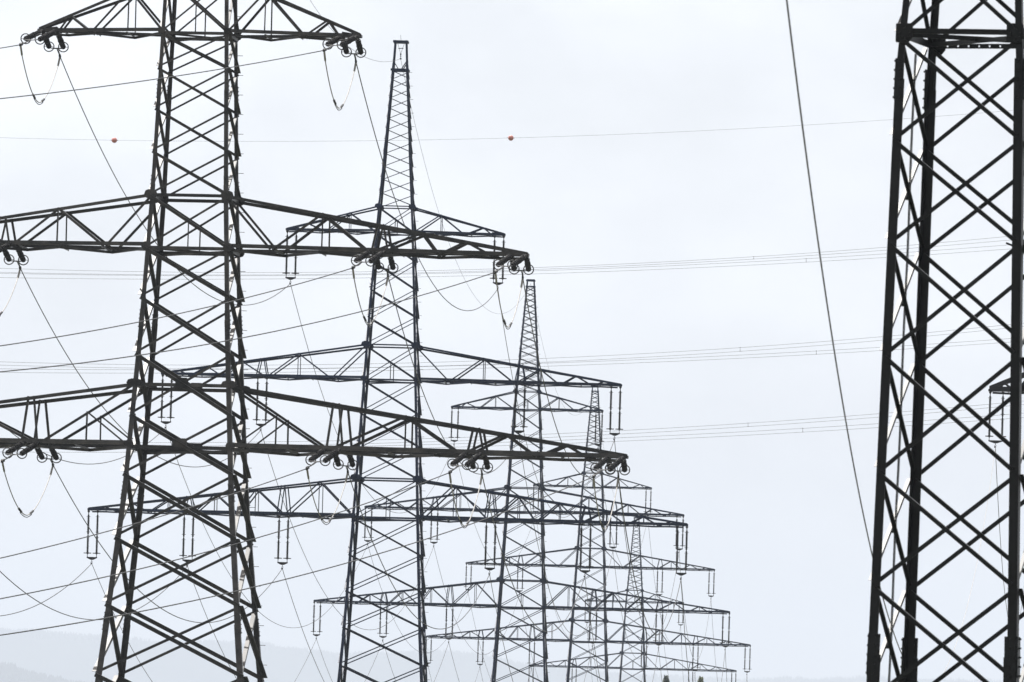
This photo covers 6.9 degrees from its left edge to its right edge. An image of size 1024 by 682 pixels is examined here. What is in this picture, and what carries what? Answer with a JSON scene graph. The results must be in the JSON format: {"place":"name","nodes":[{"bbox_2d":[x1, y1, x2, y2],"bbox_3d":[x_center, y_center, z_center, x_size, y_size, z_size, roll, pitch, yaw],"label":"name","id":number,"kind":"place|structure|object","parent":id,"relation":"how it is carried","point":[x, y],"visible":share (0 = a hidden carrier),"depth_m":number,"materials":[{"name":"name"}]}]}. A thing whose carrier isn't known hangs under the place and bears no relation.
{"place":"outdoors","nodes":[
{"label":"outdoors","id":0,"kind":"place"},
{"bbox_2d":[0,673,61,681],"bbox_3d":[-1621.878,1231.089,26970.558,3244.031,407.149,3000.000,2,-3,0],"label":"hill","id":1,"kind":"structure","parent":0,"point":[4,679],"depth_m":26669.57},
{"bbox_2d":[0,661,91,681],"bbox_3d":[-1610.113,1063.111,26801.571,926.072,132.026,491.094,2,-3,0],"label":"forest","id":2,"kind":"object","parent":1,"relation":"on","point":[13,672],"visible":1,"depth_m":26721.61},
{"bbox_2d":[0,630,973,681],"bbox_3d":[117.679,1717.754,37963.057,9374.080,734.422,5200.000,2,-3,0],"label":"hill","id":3,"kind":"structure","parent":0,"point":[72,659],"depth_m":37272.55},
{"bbox_2d":[0,627,1001,681],"bbox_3d":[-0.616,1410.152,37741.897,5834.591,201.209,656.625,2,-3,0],"label":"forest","id":4,"kind":"object","parent":3,"relation":"on","point":[674,678],"visible":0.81,"depth_m":37675.47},
{"bbox_2d":[0,249,1004,278],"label":"conductor","id":5,"kind":"object","parent":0,"point":[552,273],"visible":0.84,"depth_m":952.29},
{"bbox_2d":[0,342,1005,372],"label":"conductor","id":6,"kind":"object","parent":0,"point":[564,365],"visible":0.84,"depth_m":951.73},
{"bbox_2d":[4,245,1002,275],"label":"conductor","id":7,"kind":"object","parent":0,"point":[481,272],"visible":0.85,"depth_m":951.83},
{"bbox_2d":[0,414,1007,448],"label":"conductor","id":8,"kind":"object","parent":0,"point":[650,436],"visible":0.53,"depth_m":950.86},
{"bbox_2d":[3,236,1006,272],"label":"conductor","id":9,"kind":"object","parent":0,"point":[478,269],"visible":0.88,"depth_m":951.84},
{"bbox_2d":[5,240,1006,274],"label":"conductor","id":10,"kind":"object","parent":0,"point":[507,270],"visible":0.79,"depth_m":952.30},
{"bbox_2d":[0,0,1023,681],"label":"sky","id":11,"kind":"structure","parent":0,"point":[778,519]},
{"bbox_2d":[19,324,1010,364],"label":"conductor","id":12,"kind":"object","parent":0,"point":[539,358],"visible":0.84,"depth_m":951.33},
{"bbox_2d":[10,326,1023,368],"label":"conductor","id":13,"kind":"object","parent":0,"point":[514,363],"visible":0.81,"depth_m":951.74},
{"bbox_2d":[27,110,1012,140],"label":"earth wire","id":14,"kind":"object","parent":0,"point":[555,136],"visible":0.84,"depth_m":952.68,"materials":[{"name":"grey metal"}]},
{"bbox_2d":[56,338,1010,369],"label":"conductor","id":15,"kind":"object","parent":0,"point":[498,364],"visible":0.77,"depth_m":951.27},
{"bbox_2d":[140,403,997,442],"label":"conductor","id":16,"kind":"object","parent":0,"point":[534,434],"visible":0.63,"depth_m":950.85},
{"bbox_2d":[312,404,1023,444],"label":"conductor","id":17,"kind":"object","parent":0,"point":[683,430],"visible":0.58,"depth_m":951.35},
{"bbox_2d":[436,417,1023,447],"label":"conductor","id":18,"kind":"object","parent":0,"point":[724,436],"visible":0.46,"depth_m":951.32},
{"bbox_2d":[786,0,917,681],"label":"conductor","id":19,"kind":"object","parent":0,"point":[824,283],"visible":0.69,"depth_m":152.96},
{"bbox_3d":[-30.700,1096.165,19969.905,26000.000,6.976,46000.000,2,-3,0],"label":"ground","id":20,"kind":"structure","parent":0,"visible":0},
{"bbox_2d":[0,0,628,681],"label":"lattice pylon","id":21,"kind":"object","parent":20,"relation":"on","point":[232,202],"visible":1,"depth_m":410.73,"materials":[{"name":"grey metal"}]},
{"bbox_2d":[0,242,11,252],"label":"insulator set","id":22,"kind":"object","parent":21,"relation":"hanging from","point":[4,247],"visible":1,"depth_m":410.51,"materials":[{"name":"brown ceramic"}]},
{"bbox_2d":[3,250,28,268],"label":"insulator set","id":23,"kind":"object","parent":21,"relation":"attached to","point":[7,256],"visible":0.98,"depth_m":416.25,"materials":[{"name":"brown ceramic"}]},
{"bbox_2d":[21,270,260,466],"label":"conductor","id":24,"kind":"object","parent":23,"relation":"attached to","point":[92,393],"visible":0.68,"depth_m":456.67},
{"bbox_2d":[1,441,39,462],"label":"insulator set","id":25,"kind":"object","parent":21,"relation":"hanging from","point":[18,446],"visible":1,"depth_m":407.73,"materials":[{"name":"brown ceramic"}]},
{"bbox_2d":[1,459,53,517],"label":"jumper cable","id":26,"kind":"object","parent":25,"relation":"hanging from","point":[19,509],"visible":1,"depth_m":411.27,"materials":[{"name":"metal"}]},
{"bbox_2d":[19,29,57,45],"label":"insulator set","id":27,"kind":"object","parent":21,"relation":"attached to","point":[28,38],"visible":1,"depth_m":410.33,"materials":[{"name":"brown ceramic"}]},
{"bbox_2d":[19,43,60,104],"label":"jumper cable","id":28,"kind":"object","parent":27,"relation":"hanging from","point":[42,100],"visible":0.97,"depth_m":412.17,"materials":[{"name":"metal"}]},
{"bbox_2d":[35,448,61,465],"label":"insulator set","id":29,"kind":"object","parent":21,"relation":"attached to","point":[40,454],"visible":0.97,"depth_m":416.22,"materials":[{"name":"brown ceramic"}]},
{"bbox_2d":[54,467,281,622],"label":"conductor","id":30,"kind":"object","parent":29,"relation":"attached to","point":[128,579],"visible":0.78,"depth_m":473.79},
{"bbox_2d":[43,33,68,56],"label":"insulator set","id":31,"kind":"object","parent":21,"relation":"attached to","point":[48,42],"visible":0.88,"depth_m":415.84,"materials":[{"name":"brown ceramic"}]},
{"bbox_2d":[305,448,340,469],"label":"insulator set","id":32,"kind":"object","parent":21,"relation":"attached to","point":[327,458],"visible":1,"depth_m":405.99,"materials":[{"name":"brown ceramic"}]},
{"bbox_2d":[0,468,306,558],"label":"conductor","id":33,"kind":"object","parent":32,"relation":"attached to","point":[151,518],"visible":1,"depth_m":374.52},
{"bbox_2d":[306,466,348,524],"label":"jumper cable","id":34,"kind":"object","parent":32,"relation":"hanging from","point":[320,516],"visible":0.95,"depth_m":409.62,"materials":[{"name":"metal"}]},
{"bbox_2d":[322,35,357,51],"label":"insulator set","id":35,"kind":"object","parent":21,"relation":"hanging from","point":[338,38],"visible":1,"depth_m":408.58,"materials":[{"name":"brown ceramic"}]},
{"bbox_2d":[0,50,323,98],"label":"conductor","id":36,"kind":"object","parent":35,"relation":"attached to","point":[159,78],"visible":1,"depth_m":375.04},
{"bbox_2d":[323,48,356,109],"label":"jumper cable","id":37,"kind":"object","parent":35,"relation":"hanging from","point":[334,101],"visible":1,"depth_m":410.34,"materials":[{"name":"metal"}]},
{"bbox_2d":[333,455,357,472],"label":"insulator set","id":38,"kind":"object","parent":21,"relation":"attached to","point":[337,460],"visible":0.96,"depth_m":414.72,"materials":[{"name":"brown ceramic"}]},
{"bbox_2d":[348,474,489,628],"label":"conductor","id":39,"kind":"object","parent":38,"relation":"attached to","point":[389,578],"visible":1,"depth_m":465.40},
{"bbox_2d":[341,38,365,62],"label":"insulator set","id":40,"kind":"object","parent":21,"relation":"attached to","point":[360,48],"visible":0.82,"depth_m":414.35,"materials":[{"name":"brown ceramic"}]},
{"bbox_2d":[351,250,385,268],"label":"insulator set","id":41,"kind":"object","parent":21,"relation":"attached to","point":[366,254],"visible":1,"depth_m":407.03,"materials":[{"name":"brown ceramic"}]},
{"bbox_2d":[0,268,352,345],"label":"conductor","id":42,"kind":"object","parent":41,"relation":"attached to","point":[174,314],"visible":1,"depth_m":371.04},
{"bbox_2d":[352,266,388,326],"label":"jumper cable","id":43,"kind":"object","parent":41,"relation":"hanging from","point":[373,320],"visible":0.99,"depth_m":409.95,"materials":[{"name":"metal"}]},
{"bbox_2d":[373,257,398,276],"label":"insulator set","id":44,"kind":"object","parent":21,"relation":"attached to","point":[392,263],"visible":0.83,"depth_m":414.37,"materials":[{"name":"brown ceramic"}]},
{"bbox_2d":[388,279,517,474],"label":"conductor","id":45,"kind":"object","parent":44,"relation":"attached to","point":[419,381],"visible":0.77,"depth_m":448.49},
{"bbox_2d":[447,452,481,473],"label":"insulator set","id":46,"kind":"object","parent":21,"relation":"attached to","point":[462,456],"visible":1,"depth_m":406.06,"materials":[{"name":"brown ceramic"}]},
{"bbox_2d":[0,472,449,598],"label":"conductor","id":47,"kind":"object","parent":46,"relation":"attached to","point":[222,547],"visible":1,"depth_m":359.95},
{"bbox_2d":[449,471,482,527],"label":"jumper cable","id":48,"kind":"object","parent":46,"relation":"hanging from","point":[468,521],"visible":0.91,"depth_m":408.65,"materials":[{"name":"metal"}]},
{"bbox_2d":[468,455,492,475],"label":"insulator set","id":49,"kind":"object","parent":21,"relation":"attached to","point":[487,463],"visible":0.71,"depth_m":413.56,"materials":[{"name":"brown ceramic"}]},
{"bbox_2d":[482,477,584,631],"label":"conductor","id":50,"kind":"object","parent":49,"relation":"attached to","point":[509,574],"visible":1,"depth_m":461.73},
{"bbox_2d":[493,254,526,273],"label":"insulator set","id":51,"kind":"object","parent":21,"relation":"hanging from","point":[507,258],"visible":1,"depth_m":407.13,"materials":[{"name":"brown ceramic"}]},
{"bbox_2d":[0,272,494,371],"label":"conductor","id":52,"kind":"object","parent":51,"relation":"attached to","point":[241,337],"visible":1,"depth_m":355.03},
{"bbox_2d":[509,257,533,279],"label":"insulator set","id":53,"kind":"object","parent":21,"relation":"attached to","point":[528,265],"visible":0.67,"depth_m":412.78,"materials":[{"name":"brown ceramic"}]},
{"bbox_2d":[495,270,522,329],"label":"jumper cable","id":54,"kind":"object","parent":53,"relation":"hanging from","point":[504,322],"visible":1,"depth_m":409.40,"materials":[{"name":"metal"}]},
{"bbox_2d":[523,280,614,476],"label":"conductor","id":55,"kind":"object","parent":53,"relation":"attached to","point":[544,383],"visible":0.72,"depth_m":448.51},
{"bbox_2d":[590,456,623,477],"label":"insulator set","id":56,"kind":"object","parent":21,"relation":"hanging from","point":[604,461],"visible":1,"depth_m":406.07,"materials":[{"name":"brown ceramic"}]},
{"bbox_2d":[0,477,592,635],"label":"conductor","id":57,"kind":"object","parent":56,"relation":"attached to","point":[290,577],"visible":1,"depth_m":342.67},
{"bbox_2d":[592,475,618,531],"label":"jumper cable","id":58,"kind":"object","parent":56,"relation":"hanging from","point":[601,524],"visible":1,"depth_m":408.31,"materials":[{"name":"metal"}]},
{"bbox_2d":[605,458,629,477],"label":"insulator set","id":59,"kind":"object","parent":21,"relation":"attached to","point":[624,465],"visible":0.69,"depth_m":411.79,"materials":[{"name":"brown ceramic"}]},
{"bbox_2d":[619,481,680,634],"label":"conductor","id":60,"kind":"object","parent":59,"relation":"attached to","point":[633,571],"visible":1,"depth_m":455.28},
{"bbox_2d":[87,35,687,681],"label":"lattice pylon","id":61,"kind":"object","parent":20,"relation":"on","point":[357,479],"visible":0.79,"depth_m":600.16,"materials":[{"name":"grey metal"}]},
{"bbox_2d":[84,510,99,562],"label":"insulator set","id":62,"kind":"object","parent":61,"relation":"hanging from","point":[97,537],"visible":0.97,"depth_m":600.99,"materials":[{"name":"brown ceramic"}]},
{"bbox_2d":[0,563,91,615],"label":"conductor","id":63,"kind":"object","parent":62,"relation":"hanging from","point":[47,599],"visible":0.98,"depth_m":566.13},
{"bbox_2d":[158,375,174,427],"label":"insulator set","id":64,"kind":"object","parent":61,"relation":"hanging from","point":[170,414],"visible":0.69,"depth_m":601.27,"materials":[{"name":"brown ceramic"}]},
{"bbox_2d":[9,428,164,463],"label":"conductor","id":65,"kind":"object","parent":64,"relation":"hanging from","point":[95,463],"visible":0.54,"depth_m":546.87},
{"bbox_2d":[179,515,195,566],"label":"insulator set","id":66,"kind":"object","parent":61,"relation":"hanging from","point":[183,545],"visible":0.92,"depth_m":600.68,"materials":[{"name":"brown ceramic"}]},
{"bbox_2d":[0,567,186,619],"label":"conductor","id":67,"kind":"object","parent":66,"relation":"hanging from","point":[72,616],"visible":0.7,"depth_m":504.25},
{"bbox_2d":[253,379,268,430],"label":"insulator set","id":68,"kind":"object","parent":61,"relation":"hanging from","point":[266,389],"visible":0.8,"depth_m":600.98,"materials":[{"name":"grey ceramic"}]},
{"bbox_2d":[261,431,433,629],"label":"conductor","id":69,"kind":"object","parent":68,"relation":"hanging from","point":[310,567],"visible":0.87,"depth_m":671.18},
{"bbox_2d":[276,515,290,568],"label":"insulator set","id":70,"kind":"object","parent":61,"relation":"hanging from","point":[287,548],"visible":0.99,"depth_m":600.38,"materials":[{"name":"brown ceramic"}]},
{"bbox_2d":[283,230,298,283],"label":"insulator set","id":71,"kind":"object","parent":61,"relation":"hanging from","point":[295,264],"visible":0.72,"depth_m":601.45,"materials":[{"name":"grey ceramic"}]},
{"bbox_2d":[61,59,290,305],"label":"conductor","id":72,"kind":"object","parent":71,"relation":"hanging from","point":[129,201],"visible":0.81,"depth_m":455.01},
{"bbox_2d":[290,284,453,512],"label":"conductor","id":73,"kind":"object","parent":71,"relation":"hanging from","point":[328,411],"visible":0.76,"depth_m":646.99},
{"bbox_2d":[401,62,527,313],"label":"earth wire","id":74,"kind":"object","parent":61,"relation":"hanging from","point":[438,211],"visible":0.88,"depth_m":660.13,"materials":[{"name":"metal"}]},
{"bbox_2d":[481,521,496,574],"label":"insulator set","id":75,"kind":"object","parent":61,"relation":"hanging from","point":[485,552],"visible":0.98,"depth_m":599.71,"materials":[{"name":"brown ceramic"}]},
{"bbox_2d":[489,575,592,680],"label":"conductor","id":76,"kind":"object","parent":75,"relation":"hanging from","point":[502,638],"visible":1,"depth_m":626.60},
{"bbox_2d":[490,236,506,287],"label":"insulator set","id":77,"kind":"object","parent":61,"relation":"hanging from","point":[502,278],"visible":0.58,"depth_m":600.78,"materials":[{"name":"grey ceramic"}]},
{"bbox_2d":[356,65,496,310],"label":"conductor","id":78,"kind":"object","parent":77,"relation":"hanging from","point":[396,202],"visible":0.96,"depth_m":455.72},
{"bbox_2d":[498,291,594,517],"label":"conductor","id":79,"kind":"object","parent":77,"relation":"hanging from","point":[522,427],"visible":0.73,"depth_m":661.93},
{"bbox_2d":[511,385,527,432],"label":"insulator set","id":80,"kind":"object","parent":61,"relation":"hanging from","point":[514,410],"visible":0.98,"depth_m":600.15,"materials":[{"name":"brown ceramic"}]},
{"bbox_2d":[519,440,612,635],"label":"conductor","id":81,"kind":"object","parent":80,"relation":"attached to","point":[542,564],"visible":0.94,"depth_m":673.72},
{"bbox_2d":[577,523,593,576],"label":"insulator set","id":82,"kind":"object","parent":61,"relation":"hanging from","point":[581,550],"visible":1,"depth_m":599.41,"materials":[{"name":"brown ceramic"}]},
{"bbox_2d":[606,386,622,439],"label":"insulator set","id":83,"kind":"object","parent":61,"relation":"hanging from","point":[619,420],"visible":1,"depth_m":599.87,"materials":[{"name":"grey ceramic"}]},
{"bbox_2d":[673,526,688,579],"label":"insulator set","id":84,"kind":"object","parent":61,"relation":"hanging from","point":[677,547],"visible":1,"depth_m":599.10,"materials":[{"name":"grey ceramic"}]},
{"bbox_2d":[313,279,729,681],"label":"lattice pylon","id":85,"kind":"object","parent":20,"relation":"on","point":[507,487],"visible":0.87,"depth_m":865.71,"materials":[{"name":"grey metal"}]},
{"bbox_2d":[311,602,321,638],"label":"insulator set","id":86,"kind":"object","parent":85,"relation":"hanging from","point":[313,631],"visible":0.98,"depth_m":866.45,"materials":[{"name":"brown ceramic"}]},
{"bbox_2d":[92,565,315,680],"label":"conductor","id":87,"kind":"object","parent":86,"relation":"hanging from","point":[136,656],"visible":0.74,"depth_m":638.88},
{"bbox_2d":[362,508,373,544],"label":"insulator set","id":88,"kind":"object","parent":85,"relation":"hanging from","point":[364,537],"visible":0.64,"depth_m":866.78,"materials":[{"name":"brown ceramic"}]},
{"bbox_2d":[166,429,367,627],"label":"conductor","id":89,"kind":"object","parent":88,"relation":"attached to","point":[230,575],"visible":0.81,"depth_m":684.54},
{"bbox_2d":[378,604,388,640],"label":"insulator set","id":90,"kind":"object","parent":85,"relation":"hanging from","point":[380,618],"visible":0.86,"depth_m":866.18,"materials":[{"name":"brown ceramic"}]},
{"bbox_2d":[430,509,439,543],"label":"insulator set","id":91,"kind":"object","parent":85,"relation":"hanging from","point":[431,524],"visible":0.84,"depth_m":866.52,"materials":[{"name":"brown ceramic"}]},
{"bbox_2d":[445,605,454,642],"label":"insulator set","id":92,"kind":"object","parent":85,"relation":"hanging from","point":[446,620],"visible":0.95,"depth_m":865.94,"materials":[{"name":"brown ceramic"}]},
{"bbox_2d":[282,569,448,680],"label":"conductor","id":93,"kind":"object","parent":92,"relation":"hanging from","point":[307,642],"visible":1,"depth_m":629.60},
{"bbox_2d":[449,408,459,444],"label":"insulator set","id":94,"kind":"object","parent":85,"relation":"hanging from","point":[457,437],"visible":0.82,"depth_m":867.05,"materials":[{"name":"brown ceramic"}]},
{"bbox_2d":[589,609,597,644],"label":"insulator set","id":95,"kind":"object","parent":85,"relation":"hanging from","point":[596,624],"visible":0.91,"depth_m":865.38,"materials":[{"name":"brown ceramic"}]},
{"bbox_2d":[594,412,603,448],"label":"insulator set","id":96,"kind":"object","parent":85,"relation":"hanging from","point":[601,426],"visible":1,"depth_m":866.49,"materials":[{"name":"brown ceramic"}]},
{"bbox_2d":[608,514,617,551],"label":"insulator set","id":97,"kind":"object","parent":85,"relation":"hanging from","point":[609,543],"visible":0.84,"depth_m":865.83,"materials":[{"name":"brown ceramic"}]},
{"bbox_2d":[653,611,663,647],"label":"insulator set","id":98,"kind":"object","parent":85,"relation":"hanging from","point":[656,615],"visible":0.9,"depth_m":865.13,"materials":[{"name":"brown ceramic"}]},
{"bbox_2d":[585,580,658,681],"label":"conductor","id":99,"kind":"object","parent":98,"relation":"attached to","point":[593,639],"visible":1,"depth_m":625.16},
{"bbox_2d":[673,516,684,552],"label":"insulator set","id":100,"kind":"object","parent":85,"relation":"hanging from","point":[683,520],"visible":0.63,"depth_m":865.58,"materials":[{"name":"grey ceramic"}]},
{"bbox_2d":[614,440,678,637],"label":"conductor","id":101,"kind":"object","parent":100,"relation":"attached to","point":[630,569],"visible":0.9,"depth_m":672.19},
{"bbox_2d":[719,613,730,649],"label":"insulator set","id":102,"kind":"object","parent":85,"relation":"hanging from","point":[728,642],"visible":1,"depth_m":864.87,"materials":[{"name":"grey ceramic"}]},
{"bbox_2d":[681,582,724,681],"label":"conductor","id":103,"kind":"object","parent":102,"relation":"attached to","point":[685,638],"visible":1,"depth_m":623.88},
{"bbox_2d":[426,388,750,681],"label":"lattice pylon","id":104,"kind":"object","parent":20,"relation":"on","point":[604,621],"visible":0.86,"depth_m":1110.32,"materials":[{"name":"grey metal"}]},
{"bbox_2d":[707,570,715,596],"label":"insulator set","id":105,"kind":"object","parent":104,"relation":"hanging from","point":[708,593],"visible":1,"depth_m":1110.31,"materials":[{"name":"grey ceramic"}]},
{"bbox_2d":[528,517,736,681],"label":"lattice pylon","id":106,"kind":"object","parent":20,"relation":"on","point":[621,652],"visible":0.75,"depth_m":1331.84,"materials":[{"name":"grey metal"}]},
{"bbox_2d":[866,0,1023,681],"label":"lattice pylon","id":107,"kind":"object","parent":20,"relation":"on","point":[936,43],"visible":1,"depth_m":186.42,"materials":[{"name":"metal"}]},
{"bbox_2d":[988,240,1023,394],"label":"lattice pylon","id":108,"kind":"object","parent":20,"relation":"on","point":[997,388],"visible":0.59,"depth_m":572.35,"materials":[{"name":"metal"}]},
{"bbox_2d":[985,391,1005,447],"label":"insulator set","id":109,"kind":"object","parent":108,"relation":"hanging from","point":[1002,428],"visible":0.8,"depth_m":572.51,"materials":[{"name":"grey ceramic"}]},
{"bbox_2d":[944,447,995,671],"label":"conductor","id":110,"kind":"object","parent":109,"relation":"attached to","point":[975,570],"visible":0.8,"depth_m":487.90,"materials":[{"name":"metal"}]},
{"bbox_2d":[995,448,1023,615],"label":"conductor","id":111,"kind":"object","parent":109,"relation":"attached to","point":[1000,537],"visible":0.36,"depth_m":617.96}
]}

